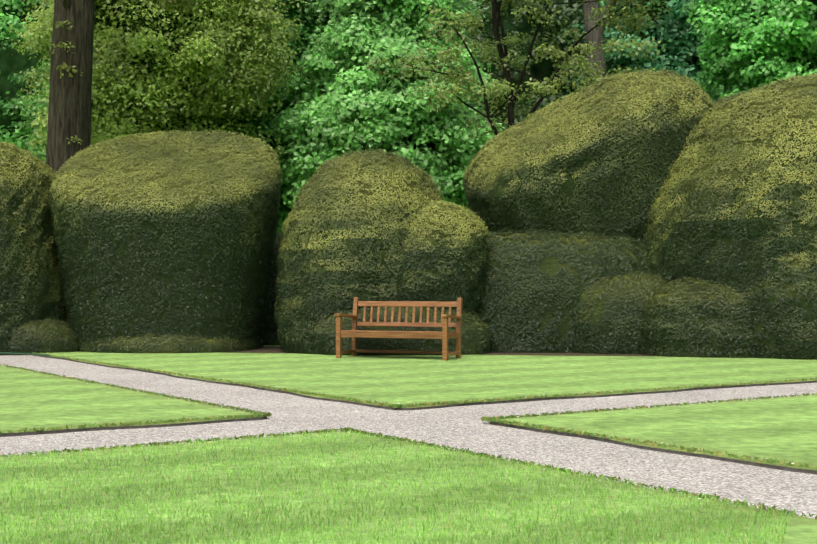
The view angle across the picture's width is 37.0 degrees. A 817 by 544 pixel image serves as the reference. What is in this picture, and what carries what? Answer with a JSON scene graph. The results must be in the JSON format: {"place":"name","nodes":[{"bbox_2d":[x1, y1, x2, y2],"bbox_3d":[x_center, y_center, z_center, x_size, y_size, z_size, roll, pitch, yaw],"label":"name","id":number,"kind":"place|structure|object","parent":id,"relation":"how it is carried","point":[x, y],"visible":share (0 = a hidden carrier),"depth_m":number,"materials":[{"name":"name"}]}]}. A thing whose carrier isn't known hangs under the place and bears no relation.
{"place":"outdoors","nodes":[
{"label":"outdoors","id":0,"kind":"place"},
{"bbox_2d":[0,0,53,158],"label":"green shade tree","id":1,"kind":"object","parent":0,"point":[16,62],"depth_m":34.81,"materials":[{"name":"green plant"}]},
{"bbox_2d":[0,365,264,432],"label":"lawn","id":2,"kind":"structure","parent":0,"point":[31,400],"depth_m":10.56,"materials":[{"name":"green plant"}]},
{"bbox_2d":[0,352,50,357],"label":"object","id":3,"kind":"object","parent":2,"relation":"on","point":[46,355],"visible":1,"depth_m":18.54,"materials":[{"name":"green plant"}]},
{"bbox_2d":[93,0,249,135],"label":"tree foliage","id":4,"kind":"object","parent":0,"point":[144,21],"depth_m":30.04,"materials":[{"name":"green plant"}]},
{"bbox_2d":[306,77,441,159],"bbox_3d":[-0.627,-3.169,33.938,4.513,5.613,4.654,0,-1,1],"label":"maple tree","id":5,"kind":"object","parent":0,"point":[431,145],"depth_m":31.99,"materials":[{"name":"green plant"}]},
{"bbox_2d":[0,427,816,543],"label":"lawn","id":6,"kind":"structure","parent":0,"point":[801,530],"depth_m":5.92,"materials":[{"name":"green plant"}]},
{"bbox_2d":[0,352,816,519],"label":"lawn edge tufts","id":7,"kind":"object","parent":6,"relation":"on","point":[487,419],"visible":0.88,"depth_m":9.37,"materials":[{"name":"green plant"}]},
{"bbox_2d":[0,355,816,518],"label":"gravel path","id":8,"kind":"structure","parent":0,"point":[461,427],"depth_m":8.95,"materials":[{"name":"grey gravel"}]},
{"bbox_2d":[4,352,814,509],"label":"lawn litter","id":9,"kind":"object","parent":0,"point":[433,446],"visible":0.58,"depth_m":9.46,"materials":[{"name":"brown plant"}]},
{"bbox_2d":[37,345,816,407],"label":"lawn","id":10,"kind":"structure","parent":0,"point":[396,379],"depth_m":14.65,"materials":[{"name":"green plant"}]},
{"bbox_2d":[0,0,49,163],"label":"green tree","id":11,"kind":"object","parent":10,"relation":"on","point":[7,104],"visible":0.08,"depth_m":33.75,"materials":[{"name":"green plant"}]},
{"bbox_2d":[46,0,217,173],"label":"oak tree","id":12,"kind":"object","parent":10,"relation":"on","point":[69,110],"depth_m":26.73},
{"bbox_2d":[44,0,82,144],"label":"leaves","id":13,"kind":"object","parent":12,"relation":"attached to","point":[64,65],"visible":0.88,"depth_m":26.56,"materials":[{"name":"green plant"}]},
{"bbox_2d":[7,59,265,162],"bbox_3d":[-7.628,-2.943,33.167,7.796,8.878,5.061,0,-1,1],"label":"green tree","id":14,"kind":"object","parent":10,"relation":"on","point":[31,108],"depth_m":32.84,"materials":[{"name":"green plant"}]},
{"bbox_2d":[9,0,307,156],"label":"olive tree","id":15,"kind":"object","parent":10,"relation":"on","point":[249,74],"visible":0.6,"depth_m":29.53,"materials":[{"name":"green plant"}]},
{"bbox_2d":[48,129,280,352],"bbox_3d":[-4.018,-0.198,20.433,3.656,4.644,3.374,0,-1,1],"label":"hedge","id":16,"kind":"object","parent":10,"relation":"on","point":[189,208],"visible":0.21,"depth_m":19.13,"materials":[{"name":"green plant"}]},
{"bbox_2d":[262,233,280,344],"bbox_3d":[-3.980,0.745,21.603,5.018,2.827,1.532,0,-1,-19],"label":"hedge","id":17,"kind":"object","parent":10,"relation":"on","point":[272,315],"visible":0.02,"depth_m":21.47,"materials":[{"name":"green plant"}]},
{"bbox_2d":[262,0,504,209],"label":"maple tree","id":18,"kind":"object","parent":10,"relation":"on","point":[377,125],"visible":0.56,"depth_m":30.86,"materials":[{"name":"green plant"}]},
{"bbox_2d":[274,149,493,355],"bbox_3d":[-0.415,0.231,19.796,3.442,4.403,3.033,0,-1,1],"label":"hedge","id":19,"kind":"object","parent":10,"relation":"on","point":[365,295],"visible":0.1,"depth_m":18.69,"materials":[{"name":"green plant"}]},
{"bbox_2d":[293,0,488,123],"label":"maple tree","id":20,"kind":"object","parent":10,"relation":"on","point":[325,8],"visible":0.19,"depth_m":31.52,"materials":[{"name":"green plant"}]},
{"bbox_2d":[334,297,462,360],"bbox_3d":[-0.137,0.806,17.652,1.720,0.871,0.720,0,-1,21],"label":"bench","id":21,"kind":"object","parent":10,"relation":"on","point":[444,335],"visible":1,"depth_m":17.72,"materials":[{"name":"brown wood"}]},
{"bbox_2d":[363,0,670,139],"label":"small tree","id":22,"kind":"object","parent":10,"relation":"on","point":[454,79],"depth_m":26.45,"materials":[{"name":"green plant"}]},
{"bbox_2d":[456,0,583,124],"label":"dark shade tree","id":23,"kind":"object","parent":10,"relation":"on","point":[537,69],"depth_m":38.00,"materials":[{"name":"green plant"}]},
{"bbox_2d":[448,0,660,212],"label":"tree","id":24,"kind":"object","parent":23,"relation":"attached to","point":[569,13],"visible":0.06,"depth_m":36.81,"materials":[{"name":"green plant"}]},
{"bbox_2d":[463,69,713,353],"bbox_3d":[2.926,-0.607,20.576,5.131,5.831,4.089,0,-1,1],"label":"hedge","id":25,"kind":"object","parent":10,"relation":"on","point":[549,265],"visible":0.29,"depth_m":19.37,"materials":[{"name":"green plant"}]},
{"bbox_2d":[583,0,616,83],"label":"tree trunk","id":26,"kind":"object","parent":10,"relation":"on","point":[595,36],"visible":0.17,"depth_m":30.45,"materials":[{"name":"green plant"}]},
{"bbox_2d":[605,0,711,71],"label":"tree foliage","id":27,"kind":"object","parent":10,"relation":"on","point":[649,12],"visible":0.02,"depth_m":36.45,"materials":[{"name":"green plant"}]},
{"bbox_2d":[552,0,719,101],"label":"leaves","id":28,"kind":"object","parent":27,"relation":"attached to","point":[685,35],"visible":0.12,"depth_m":35.45,"materials":[{"name":"green plant"}]},
{"bbox_2d":[639,73,816,359],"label":"hedge","id":29,"kind":"object","parent":10,"relation":"on","point":[796,229],"visible":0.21,"depth_m":17.89,"materials":[{"name":"green plant"}]},
{"bbox_2d":[682,0,816,101],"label":"tree","id":30,"kind":"object","parent":10,"relation":"on","point":[764,47],"visible":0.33,"depth_m":30.13,"materials":[{"name":"green plant"}]},
{"bbox_2d":[218,346,652,355],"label":"soil bed","id":31,"kind":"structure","parent":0,"point":[269,349],"depth_m":18.77,"materials":[{"name":"brown soil"}]},
{"bbox_2d":[494,395,816,469],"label":"lawn","id":32,"kind":"structure","parent":0,"point":[782,429],"depth_m":8.97,"materials":[{"name":"green plant"}]},
{"bbox_2d":[708,0,816,89],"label":"shade tree","id":33,"kind":"object","parent":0,"point":[814,2],"visible":0.02,"depth_m":30.66,"materials":[{"name":"green plant"}]},
{"label":"ground","id":34,"kind":"structure","parent":0,"visible":0},
{"bbox_2d":[0,141,78,354],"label":"hedge","id":35,"kind":"object","parent":34,"relation":"on","point":[38,241],"visible":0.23,"depth_m":19.27,"materials":[{"name":"green plant"}]},
{"bbox_2d":[0,417,266,436],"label":"lawn edging","id":36,"kind":"object","parent":34,"relation":"on","point":[104,428],"visible":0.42,"depth_m":9.09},
{"bbox_2d":[32,355,816,409],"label":"lawn edge","id":37,"kind":"object","parent":34,"relation":"on","point":[493,402],"visible":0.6,"depth_m":12.09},
{"bbox_2d":[490,421,816,474],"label":"lawn edging","id":38,"kind":"object","parent":34,"relation":"on","point":[668,451],"visible":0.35,"depth_m":7.85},
{"bbox_3d":[-4.071,-4.543,36.535,3.177,12.150,1.174,0,-1,1],"label":"maple tree trunk","id":39,"kind":"object","parent":34,"relation":"on","visible":0},
{"bbox_2d":[234,0,330,234],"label":"maple tree","id":40,"kind":"object","parent":39,"relation":"attached to","point":[307,29],"visible":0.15,"depth_m":33.44,"materials":[{"name":"green plant"}]},
{"bbox_2d":[245,0,324,186],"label":"maple tree","id":41,"kind":"object","parent":39,"relation":"attached to","point":[274,141],"depth_m":34.57,"materials":[{"name":"green plant"}]}
]}

